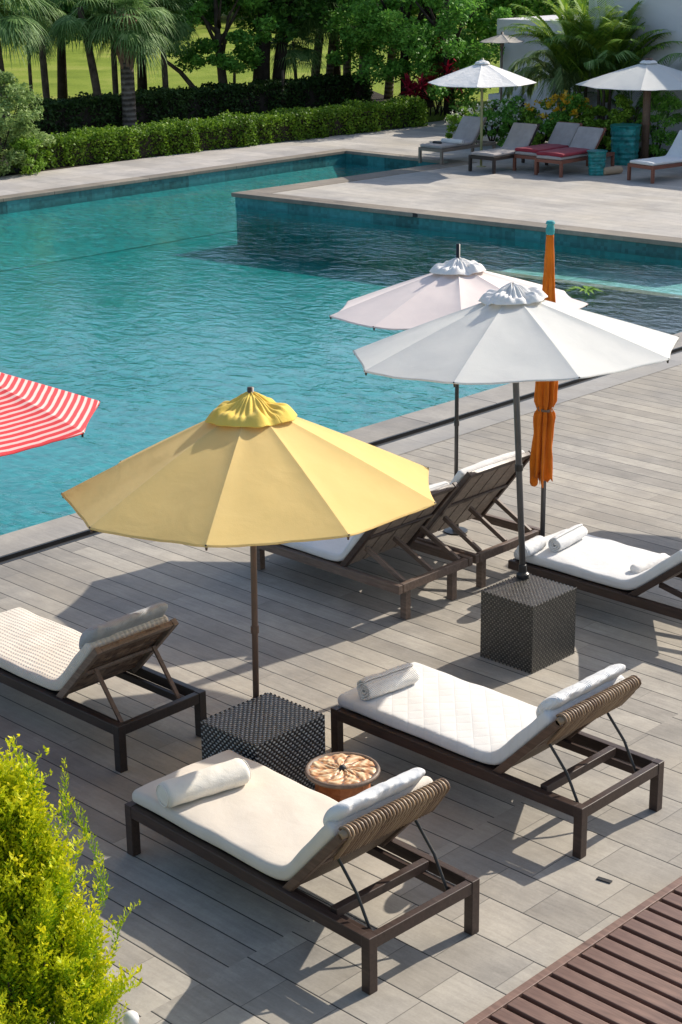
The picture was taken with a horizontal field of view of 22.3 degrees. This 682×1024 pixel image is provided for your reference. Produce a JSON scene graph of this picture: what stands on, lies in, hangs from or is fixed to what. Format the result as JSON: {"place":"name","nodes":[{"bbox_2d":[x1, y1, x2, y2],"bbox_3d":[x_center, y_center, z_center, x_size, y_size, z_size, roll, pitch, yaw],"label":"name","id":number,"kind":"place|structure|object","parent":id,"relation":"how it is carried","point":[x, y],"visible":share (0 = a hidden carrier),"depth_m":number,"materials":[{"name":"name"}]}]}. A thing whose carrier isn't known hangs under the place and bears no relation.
{"place":"outdoors","nodes":[
{"label":"outdoors","id":0,"kind":"place"},
{"bbox_2d":[123,1010,138,1023],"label":"garden lamp","id":1,"kind":"object","parent":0,"point":[131,1017],"visible":1,"depth_m":8.47,"materials":[{"name":"white plastic"}]},
{"bbox_2d":[0,143,331,195],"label":"path","id":2,"kind":"structure","parent":0,"point":[43,180],"depth_m":40.05,"materials":[{"name":"stone"}]},
{"bbox_2d":[0,164,394,270],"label":"wall","id":3,"kind":"structure","parent":0,"point":[64,248],"depth_m":36.81,"materials":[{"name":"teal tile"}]},
{"bbox_2d":[0,230,508,534],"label":"pool floor","id":4,"kind":"structure","parent":0,"point":[137,417],"depth_m":27.48,"materials":[{"name":"teal tile"}]},
{"bbox_2d":[0,164,378,214],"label":"pool wall","id":5,"kind":"structure","parent":4,"relation":"on","point":[178,188],"depth_m":38.66,"materials":[{"name":"teal tile"}]},
{"bbox_2d":[0,154,438,213],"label":"pool wall","id":6,"kind":"structure","parent":5,"relation":"on","point":[96,194],"depth_m":39.15,"materials":[{"name":"teal tile"}]},
{"bbox_2d":[0,332,681,556],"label":"pool coping","id":7,"kind":"object","parent":6,"relation":"on","point":[39,534],"depth_m":18.85,"materials":[{"name":"grey stone"}]},
{"bbox_2d":[486,269,681,334],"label":"submerged curb","id":8,"kind":"structure","parent":4,"relation":"on","point":[643,308],"depth_m":27.12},
{"bbox_2d":[503,262,681,294],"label":"submerged ledge","id":9,"kind":"object","parent":4,"relation":"on","point":[611,278],"visible":0.1,"depth_m":29.97,"materials":[{"name":"tile"}]},
{"bbox_2d":[0,0,557,176],"bbox_3d":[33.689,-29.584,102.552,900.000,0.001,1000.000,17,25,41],"label":"ground","id":10,"kind":"structure","parent":0,"point":[78,77],"depth_m":67.02,"materials":[{"name":"green plant"}]},
{"bbox_2d":[0,6,63,91],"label":"fan palm","id":11,"kind":"object","parent":10,"relation":"on","point":[36,50],"visible":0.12,"depth_m":50.59,"materials":[{"name":"green plant"}]},
{"bbox_2d":[0,0,104,99],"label":"leafy tree","id":12,"kind":"object","parent":10,"relation":"on","point":[62,88],"visible":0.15,"depth_m":51.93,"materials":[{"name":"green plant"}]},
{"bbox_2d":[105,3,198,90],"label":"leafy tree","id":13,"kind":"object","parent":10,"relation":"on","point":[142,81],"visible":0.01,"depth_m":52.37,"materials":[{"name":"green plant"}]},
{"bbox_2d":[0,148,476,201],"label":"coping","id":14,"kind":"object","parent":10,"relation":"on","point":[54,191],"visible":0.83,"depth_m":39.50,"materials":[{"name":"brown stone"}]},
{"bbox_2d":[0,91,666,176],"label":"planting bed","id":15,"kind":"object","parent":10,"relation":"on","point":[377,96],"visible":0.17,"depth_m":40.98,"materials":[{"name":"soil"}]},
{"bbox_2d":[8,136,46,174],"bbox_3d":[-7.083,-8.059,39.060,0.866,0.874,1.104,-3,19,-8],"label":"leafy bush","id":16,"kind":"object","parent":15,"relation":"on","point":[20,144],"visible":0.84,"depth_m":38.85,"materials":[{"name":"green plant"}]},
{"bbox_2d":[0,69,55,175],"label":"leafy bush","id":17,"kind":"object","parent":15,"relation":"on","point":[22,125],"visible":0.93,"depth_m":38.66,"materials":[{"name":"green plant"}]},
{"bbox_2d":[0,0,61,143],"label":"fan palm","id":18,"kind":"object","parent":15,"relation":"on","point":[13,24],"visible":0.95,"depth_m":43.36,"materials":[{"name":"green plant"}]},
{"bbox_2d":[2,0,78,98],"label":"fan palm","id":19,"kind":"object","parent":15,"relation":"on","point":[49,19],"visible":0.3,"depth_m":47.95,"materials":[{"name":"green plant"}]},
{"bbox_2d":[33,0,130,126],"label":"fan palm","id":20,"kind":"object","parent":15,"relation":"on","point":[63,26],"visible":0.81,"depth_m":45.24,"materials":[{"name":"green plant"}]},
{"bbox_2d":[73,3,135,94],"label":"fan palm","id":21,"kind":"object","parent":15,"relation":"on","point":[114,77],"visible":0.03,"depth_m":50.50,"materials":[{"name":"plant"}]},
{"bbox_2d":[77,0,179,127],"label":"fan palm","id":22,"kind":"object","parent":15,"relation":"on","point":[135,38],"visible":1,"depth_m":45.33,"materials":[{"name":"green plant"}]},
{"bbox_2d":[126,4,198,87],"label":"curved tree","id":23,"kind":"object","parent":15,"relation":"on","point":[187,80],"visible":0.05,"depth_m":49.09,"materials":[{"name":"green plant"}]},
{"bbox_2d":[129,0,198,87],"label":"fan palm","id":24,"kind":"object","parent":15,"relation":"on","point":[173,38],"visible":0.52,"depth_m":47.49,"materials":[{"name":"green plant"}]},
{"bbox_2d":[15,72,373,134],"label":"hedge","id":25,"kind":"object","parent":15,"relation":"on","point":[202,101],"visible":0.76,"depth_m":48.32,"materials":[{"name":"green plant"}]},
{"bbox_2d":[12,94,427,170],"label":"hedge","id":26,"kind":"object","parent":15,"relation":"on","point":[105,144],"visible":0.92,"depth_m":43.28,"materials":[{"name":"green plant"}]},
{"bbox_2d":[165,0,279,84],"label":"leafy tree","id":27,"kind":"object","parent":15,"relation":"on","point":[222,61],"visible":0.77,"depth_m":48.82,"materials":[{"name":"green plant"}]},
{"bbox_2d":[233,73,235,83],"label":"bare stem","id":28,"kind":"object","parent":15,"relation":"on","point":[234,77],"visible":0.19,"depth_m":49.97,"materials":[{"name":"brown plant"}]},
{"bbox_2d":[186,0,327,82],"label":"leafy tree","id":29,"kind":"object","parent":15,"relation":"on","point":[262,72],"visible":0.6,"depth_m":50.13,"materials":[{"name":"green plant"}]},
{"bbox_2d":[281,70,283,107],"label":"bare stem","id":30,"kind":"object","parent":15,"relation":"on","point":[282,79],"visible":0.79,"depth_m":49.83,"materials":[{"name":"brown plant"}]},
{"bbox_2d":[262,0,320,79],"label":"leafy tree","id":31,"kind":"object","parent":15,"relation":"on","point":[288,10],"visible":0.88,"depth_m":50.20,"materials":[{"name":"green plant"}]},
{"bbox_2d":[270,16,331,78],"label":"leafy tree","id":32,"kind":"object","parent":15,"relation":"on","point":[293,55],"visible":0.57,"depth_m":50.97,"materials":[{"name":"green plant"}]},
{"bbox_2d":[290,0,361,76],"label":"leafy tree","id":33,"kind":"object","parent":15,"relation":"on","point":[313,22],"visible":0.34,"depth_m":51.55,"materials":[{"name":"green plant"}]},
{"bbox_2d":[312,0,367,74],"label":"leafy tree","id":34,"kind":"object","parent":15,"relation":"on","point":[329,68],"visible":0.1,"depth_m":52.96,"materials":[{"name":"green plant"}]},
{"bbox_2d":[310,0,383,74],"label":"leafy tree","id":35,"kind":"object","parent":15,"relation":"on","point":[346,67],"visible":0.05,"depth_m":53.60,"materials":[{"name":"green plant"}]},
{"bbox_2d":[294,1,417,74],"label":"leafy tree","id":36,"kind":"object","parent":15,"relation":"on","point":[337,70],"visible":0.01,"depth_m":55.02,"materials":[{"name":"green plant"}]},
{"bbox_2d":[338,13,412,75],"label":"leafy tree","id":37,"kind":"object","parent":15,"relation":"on","point":[360,57],"visible":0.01,"depth_m":54.18,"materials":[{"name":"green plant"}]},
{"bbox_2d":[319,0,490,97],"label":"leafy tree","id":38,"kind":"object","parent":15,"relation":"on","point":[355,40],"visible":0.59,"depth_m":49.61,"materials":[{"name":"green plant"}]},
{"bbox_2d":[376,7,437,98],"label":"leafy tree","id":39,"kind":"object","parent":15,"relation":"on","point":[388,90],"visible":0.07,"depth_m":54.99,"materials":[{"name":"green plant"}]},
{"bbox_2d":[395,68,461,116],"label":"cordyline","id":40,"kind":"object","parent":15,"relation":"on","point":[415,89],"visible":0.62,"depth_m":48.43,"materials":[{"name":"red plant"}]},
{"bbox_2d":[417,37,456,112],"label":"cordyline","id":41,"kind":"object","parent":15,"relation":"on","point":[444,68],"visible":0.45,"depth_m":49.00,"materials":[{"name":"green plant"}]},
{"bbox_2d":[424,111,465,121],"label":"grass","id":42,"kind":"structure","parent":15,"relation":"on","point":[434,117],"depth_m":48.95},
{"bbox_2d":[499,0,650,122],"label":"feather palm","id":43,"kind":"object","parent":15,"relation":"on","point":[547,29],"visible":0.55,"depth_m":41.50,"materials":[{"name":"green plant"}]},
{"bbox_2d":[508,0,681,148],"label":"feather palm","id":44,"kind":"object","parent":15,"relation":"on","point":[615,44],"visible":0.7,"depth_m":40.91,"materials":[{"name":"green plant"}]},
{"bbox_2d":[539,34,681,128],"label":"feather palm","id":45,"kind":"object","parent":15,"relation":"on","point":[599,61],"visible":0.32,"depth_m":40.52,"materials":[{"name":"green plant"}]},
{"bbox_2d":[585,93,641,149],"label":"green shrub","id":46,"kind":"object","parent":15,"relation":"on","point":[623,103],"visible":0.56,"depth_m":40.03,"materials":[{"name":"green plant"}]},
{"bbox_2d":[635,90,681,156],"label":"green shrub","id":47,"kind":"object","parent":15,"relation":"on","point":[659,133],"visible":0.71,"depth_m":39.73,"materials":[{"name":"green plant"}]},
{"bbox_2d":[337,0,525,106],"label":"leafy tree","id":48,"kind":"object","parent":10,"relation":"on","point":[438,10],"visible":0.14,"depth_m":51.59,"materials":[{"name":"green plant"}]},
{"bbox_2d":[368,0,512,115],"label":"leafy tree","id":49,"kind":"object","parent":10,"relation":"on","point":[405,35],"visible":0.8,"depth_m":48.00,"materials":[{"name":"green plant"}]},
{"bbox_2d":[415,0,588,40],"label":"leafy tree","id":50,"kind":"object","parent":10,"relation":"on","point":[493,22],"visible":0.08,"depth_m":51.62,"materials":[{"name":"green plant"}]},
{"bbox_2d":[488,14,583,121],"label":"white pavilion","id":51,"kind":"structure","parent":10,"relation":"on","point":[513,52],"depth_m":47.46,"materials":[{"name":"paint"}]},
{"bbox_2d":[493,0,588,16],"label":"leafy tree","id":52,"kind":"object","parent":10,"relation":"on","point":[527,5],"visible":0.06,"depth_m":51.70,"materials":[{"name":"green plant"}]},
{"bbox_2d":[587,0,681,150],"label":"white house","id":53,"kind":"structure","parent":10,"relation":"on","point":[666,15],"depth_m":41.08,"materials":[{"name":"paint"}]},
{"bbox_2d":[0,364,681,1023],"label":"pool deck","id":54,"kind":"structure","parent":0,"point":[204,940],"depth_m":11.64,"materials":[{"name":"wood"}]},
{"bbox_2d":[0,372,99,456],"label":"parasol","id":55,"kind":"object","parent":54,"relation":"on","point":[33,414],"visible":1,"depth_m":10.90,"materials":[{"name":"fabric"}]},
{"bbox_2d":[0,734,142,1023],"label":"golden conifer","id":56,"kind":"object","parent":54,"relation":"on","point":[53,966],"visible":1,"depth_m":7.69,"materials":[{"name":"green plant"}]},
{"bbox_2d":[0,607,206,772],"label":"sun lounger","id":57,"kind":"object","parent":54,"relation":"on","point":[48,661],"visible":0.99,"depth_m":11.70,"materials":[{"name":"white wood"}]},
{"bbox_2d":[79,602,167,648],"bbox_3d":[-1.434,0.760,11.458,0.208,0.214,0.689,16,25,41],"label":"towel","id":58,"kind":"object","parent":57,"relation":"on","point":[119,624],"visible":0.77,"depth_m":11.34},
{"bbox_2d":[61,386,435,698],"bbox_3d":[-0.580,0.428,11.019,2.350,2.520,2.355,17,25,41],"label":"parasol","id":59,"kind":"object","parent":54,"relation":"on","point":[251,468],"visible":1,"depth_m":10.25,"materials":[{"name":"yellow fabric"}]},
{"bbox_2d":[200,692,324,788],"bbox_3d":[-0.490,1.522,10.972,0.521,0.485,0.600,17,25,41],"label":"wicker box","id":60,"kind":"object","parent":54,"relation":"on","point":[279,735],"visible":0.77,"depth_m":10.83,"materials":[{"name":"wicker"}]},
{"bbox_2d":[124,750,479,994],"bbox_3d":[-0.264,1.745,9.697,0.840,0.862,2.040,-18,25,-41],"label":"sun lounger","id":61,"kind":"object","parent":54,"relation":"on","point":[266,830],"visible":0.94,"depth_m":9.42,"materials":[{"name":"fabric"}]},
{"bbox_2d":[156,758,250,807],"bbox_3d":[-0.793,1.568,10.021,0.555,0.159,0.182,-13,22,-32],"label":"bolster","id":62,"kind":"object","parent":61,"relation":"on","point":[213,779],"visible":1,"depth_m":9.95,"materials":[{"name":"fabric"}]},
{"bbox_2d":[323,767,424,824],"bbox_3d":[0.180,1.510,9.094,0.659,0.214,0.192,-18,25,-41],"label":"towel","id":63,"kind":"object","parent":61,"relation":"on","point":[366,799],"visible":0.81,"depth_m":8.98,"materials":[{"name":"fabric"}]},
{"bbox_2d":[0,346,681,564],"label":"channel lip","id":64,"kind":"object","parent":54,"relation":"on","point":[87,532],"depth_m":18.67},
{"bbox_2d":[0,350,681,563],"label":"drain channel","id":65,"kind":"object","parent":64,"relation":"in","point":[375,446],"depth_m":18.78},
{"bbox_2d":[305,752,380,801],"bbox_3d":[0.012,1.721,10.417,0.456,0.440,0.456,17,25,41],"label":"round table","id":66,"kind":"object","parent":54,"relation":"on","point":[338,776],"visible":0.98,"depth_m":10.30,"materials":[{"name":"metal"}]},
{"bbox_2d":[257,481,472,619],"bbox_3d":[0.082,0.139,14.303,1.880,0.951,0.894,17,25,41],"label":"sun lounger","id":67,"kind":"object","parent":54,"relation":"on","point":[337,556],"visible":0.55,"depth_m":13.94,"materials":[{"name":"brown wood"}]},
{"bbox_2d":[329,244,588,534],"bbox_3d":[1.007,-1.052,15.207,2.213,2.606,2.195,17,25,41],"label":"parasol","id":68,"kind":"object","parent":54,"relation":"on","point":[456,284],"visible":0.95,"depth_m":14.64,"materials":[{"name":"fabric"}]},
{"bbox_2d":[416,450,539,587],"bbox_3d":[0.728,-0.116,14.922,1.880,1.021,0.894,17,25,41],"label":"sun lounger","id":69,"kind":"object","parent":54,"relation":"on","point":[481,489],"visible":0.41,"depth_m":14.39,"materials":[{"name":"brown wood"}]},
{"bbox_2d":[331,662,663,858],"bbox_3d":[0.953,1.312,10.945,2.040,0.852,0.840,17,25,41],"label":"sun lounger","id":70,"kind":"object","parent":54,"relation":"on","point":[484,733],"visible":0.92,"depth_m":10.72,"materials":[{"name":"fabric"}]},
{"bbox_2d":[357,663,419,699],"bbox_3d":[0.306,1.108,11.354,0.442,0.152,0.148,-15,23,-36],"label":"rolled towel","id":71,"kind":"object","parent":70,"relation":"on","point":[388,681],"visible":1,"depth_m":11.29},
{"bbox_2d":[536,664,625,716],"bbox_3d":[1.443,1.075,10.359,0.188,0.198,0.739,17,25,41],"label":"towel","id":72,"kind":"object","parent":70,"relation":"on","point":[564,696],"visible":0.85,"depth_m":10.23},
{"bbox_2d":[480,574,576,673],"bbox_3d":[1.393,0.821,12.887,0.488,0.539,0.529,17,25,41],"label":"wicker box","id":73,"kind":"object","parent":54,"relation":"on","point":[528,625],"visible":0.99,"depth_m":12.73,"materials":[{"name":"wicker"}]},
{"bbox_2d":[353,282,678,579],"bbox_3d":[1.320,-0.581,12.696,2.381,2.251,2.350,14,26,42],"label":"parasol","id":74,"kind":"object","parent":73,"relation":"on","point":[515,334],"visible":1,"depth_m":11.94,"materials":[{"name":"fabric"}]},
{"bbox_2d":[378,352,681,454],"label":"deck border","id":75,"kind":"object","parent":54,"relation":"on","point":[423,439],"depth_m":19.47,"materials":[{"name":"stone"}]},
{"bbox_2d":[529,220,557,536],"bbox_3d":[1.677,-0.901,14.174,0.240,2.964,0.240,17,25,41],"label":"closed parasol","id":76,"kind":"object","parent":54,"relation":"on","point":[544,418],"visible":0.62,"depth_m":14.17,"materials":[{"name":"fabric"}]},
{"bbox_2d":[464,876,681,1023],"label":"slatted platform","id":77,"kind":"structure","parent":54,"relation":"on","point":[626,968],"depth_m":8.84,"materials":[{"name":"brown wood"}]},
{"bbox_2d":[508,529,681,619],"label":"sun lounger","id":78,"kind":"object","parent":54,"relation":"on","point":[595,565],"visible":0.76,"depth_m":13.62,"materials":[{"name":"fabric"}]},
{"bbox_2d":[516,535,546,557],"bbox_3d":[1.535,0.279,13.956,0.135,0.115,0.308,13,23,34],"label":"rolled towel","id":79,"kind":"object","parent":78,"relation":"on","point":[535,544],"visible":0.8,"depth_m":13.90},
{"bbox_2d":[548,524,587,551],"bbox_3d":[1.845,0.206,14.084,0.129,0.132,0.451,13,23,35],"label":"rolled towel","id":80,"kind":"object","parent":78,"relation":"on","point":[566,538],"visible":1,"depth_m":14.00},
{"bbox_2d":[630,553,668,572],"bbox_3d":[2.421,0.405,13.571,0.381,0.085,0.098,-17,25,-35],"label":"pillow","id":81,"kind":"object","parent":78,"relation":"on","point":[644,565],"visible":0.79,"depth_m":13.51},
{"bbox_2d":[596,876,611,882],"bbox_3d":[1.506,2.103,9.896,0.090,0.006,0.032,12,22,32],"label":"drain slot","id":82,"kind":"object","parent":54,"relation":"on","point":[603,879],"visible":1,"depth_m":9.89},
{"bbox_2d":[0,161,681,421],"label":"water","id":83,"kind":"structure","parent":0,"point":[265,211],"depth_m":33.30,"materials":[{"name":"liquid"}]},
{"bbox_2d":[566,286,602,294],"bbox_3d":[3.804,-3.454,26.895,0.697,0.088,0.601,17,25,41],"label":"floating plant","id":84,"kind":"object","parent":83,"relation":"on","point":[591,288],"visible":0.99,"depth_m":26.90,"materials":[{"name":"green plant"}]},
{"bbox_2d":[236,208,681,279],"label":"terrace wall","id":85,"kind":"structure","parent":0,"point":[625,263],"depth_m":33.36,"materials":[{"name":"teal tile"}]},
{"bbox_2d":[235,197,681,259],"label":"terrace wall","id":86,"kind":"structure","parent":85,"relation":"on","point":[618,246],"depth_m":32.35,"materials":[{"name":"teal tile"}]},
{"bbox_2d":[231,162,681,247],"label":"terrace coping","id":87,"kind":"object","parent":86,"relation":"on","point":[267,194],"visible":0.77,"depth_m":33.35,"materials":[{"name":"brown stone"}]},
{"bbox_2d":[275,120,681,237],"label":"terrace","id":88,"kind":"structure","parent":0,"point":[576,194],"depth_m":35.86,"materials":[{"name":"stone"}]},
{"bbox_2d":[418,115,495,164],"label":"sun lounger","id":89,"kind":"object","parent":88,"relation":"on","point":[467,132],"visible":0.91,"depth_m":40.38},
{"bbox_2d":[441,138,463,143],"bbox_3d":[2.577,-8.581,40.061,0.602,0.114,0.131,14,24,37],"label":"towel","id":90,"kind":"object","parent":89,"relation":"on","point":[453,141],"visible":1,"depth_m":40.00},
{"bbox_2d":[444,106,479,138],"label":"flowering shrub","id":91,"kind":"object","parent":88,"relation":"on","point":[454,119],"visible":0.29,"depth_m":43.86,"materials":[{"name":"green plant"}]},
{"bbox_2d":[428,58,536,166],"bbox_3d":[3.167,-8.984,38.957,2.262,2.395,2.262,11,22,31],"label":"parasol","id":92,"kind":"object","parent":88,"relation":"on","point":[482,74],"visible":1,"depth_m":38.23,"materials":[{"name":"fabric"}]},
{"bbox_2d":[469,97,512,143],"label":"flowering shrub","id":93,"kind":"object","parent":88,"relation":"on","point":[497,130],"visible":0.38,"depth_m":42.95,"materials":[{"name":"green plant"}]},
{"bbox_2d":[480,31,523,106],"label":"parasol","id":94,"kind":"object","parent":88,"relation":"on","point":[501,38],"visible":0.87,"depth_m":46.36,"materials":[{"name":"white fabric"}]},
{"bbox_2d":[468,122,547,173],"bbox_3d":[3.778,-8.207,38.886,0.740,0.951,1.950,17,25,41],"label":"sun lounger","id":95,"kind":"object","parent":88,"relation":"on","point":[520,134],"visible":0.93,"depth_m":38.88,"materials":[{"name":"fabric"}]},
{"bbox_2d":[489,95,541,147],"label":"flowering shrub","id":96,"kind":"object","parent":88,"relation":"on","point":[509,114],"visible":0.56,"depth_m":42.23,"materials":[{"name":"green plant"}]},
{"bbox_2d":[518,98,558,145],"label":"flowering shrub","id":97,"kind":"object","parent":88,"relation":"on","point":[540,138],"visible":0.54,"depth_m":41.62,"materials":[{"name":"green plant"}]},
{"bbox_2d":[513,121,581,172],"bbox_3d":[4.753,-8.228,38.911,0.700,0.951,1.950,17,25,41],"label":"sun lounger","id":98,"kind":"object","parent":88,"relation":"on","point":[563,133],"visible":0.56,"depth_m":38.99,"materials":[{"name":"fabric"}]},
{"bbox_2d":[515,143,568,152],"bbox_3d":[4.486,-8.129,38.652,0.685,0.086,1.120,17,25,41],"label":"seat pad","id":99,"kind":"object","parent":98,"relation":"on","point":[538,148],"visible":0.86,"depth_m":38.45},
{"bbox_2d":[502,42,593,121],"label":"feather palm","id":100,"kind":"object","parent":88,"relation":"on","point":[560,78],"visible":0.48,"depth_m":43.27,"materials":[{"name":"green plant"}]},
{"bbox_2d":[539,89,595,137],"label":"flowering shrub","id":101,"kind":"object","parent":88,"relation":"on","point":[573,103],"visible":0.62,"depth_m":41.02,"materials":[{"name":"green plant"}]},
{"bbox_2d":[534,126,614,177],"bbox_3d":[5.169,-7.979,38.203,0.740,0.921,1.950,17,25,41],"label":"sun lounger","id":102,"kind":"object","parent":88,"relation":"on","point":[586,137],"visible":0.73,"depth_m":38.21,"materials":[{"name":"fabric"}]},
{"bbox_2d":[536,147,591,156],"bbox_3d":[4.901,-7.895,37.940,0.725,0.086,1.120,17,25,41],"label":"seat pad","id":103,"kind":"object","parent":102,"relation":"on","point":[565,152],"visible":0.96,"depth_m":37.72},
{"bbox_2d":[568,105,610,149],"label":"green shrub","id":104,"kind":"object","parent":88,"relation":"on","point":[586,116],"visible":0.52,"depth_m":40.69,"materials":[{"name":"green plant"}]},
{"bbox_2d":[587,149,606,175],"bbox_3d":[5.578,-7.620,37.750,0.448,0.520,0.448,1,19,4],"label":"planter","id":105,"kind":"object","parent":88,"relation":"on","point":[596,161],"visible":1,"depth_m":37.59,"materials":[{"name":"teal ceramic"}]},
{"bbox_2d":[603,166,622,174],"bbox_3d":[5.919,-7.462,37.799,0.521,0.171,0.196,-13,22,-31],"label":"bolster","id":106,"kind":"object","parent":88,"relation":"on","point":[612,170],"visible":1,"depth_m":37.72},
{"bbox_2d":[610,123,640,165],"bbox_3d":[6.453,-8.350,39.314,0.694,0.880,0.694,7,20,23],"label":"planter","id":107,"kind":"object","parent":88,"relation":"on","point":[625,138],"visible":0.94,"depth_m":39.07,"materials":[{"name":"teal ceramic"}]},
{"bbox_2d":[575,58,681,158],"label":"parasol","id":108,"kind":"object","parent":88,"relation":"on","point":[646,76],"visible":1,"depth_m":38.59,"materials":[{"name":"fabric"}]},
{"bbox_2d":[627,130,681,183],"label":"sun lounger","id":109,"kind":"object","parent":88,"relation":"on","point":[672,158],"visible":1,"depth_m":36.76,"materials":[{"name":"fabric"}]}
]}

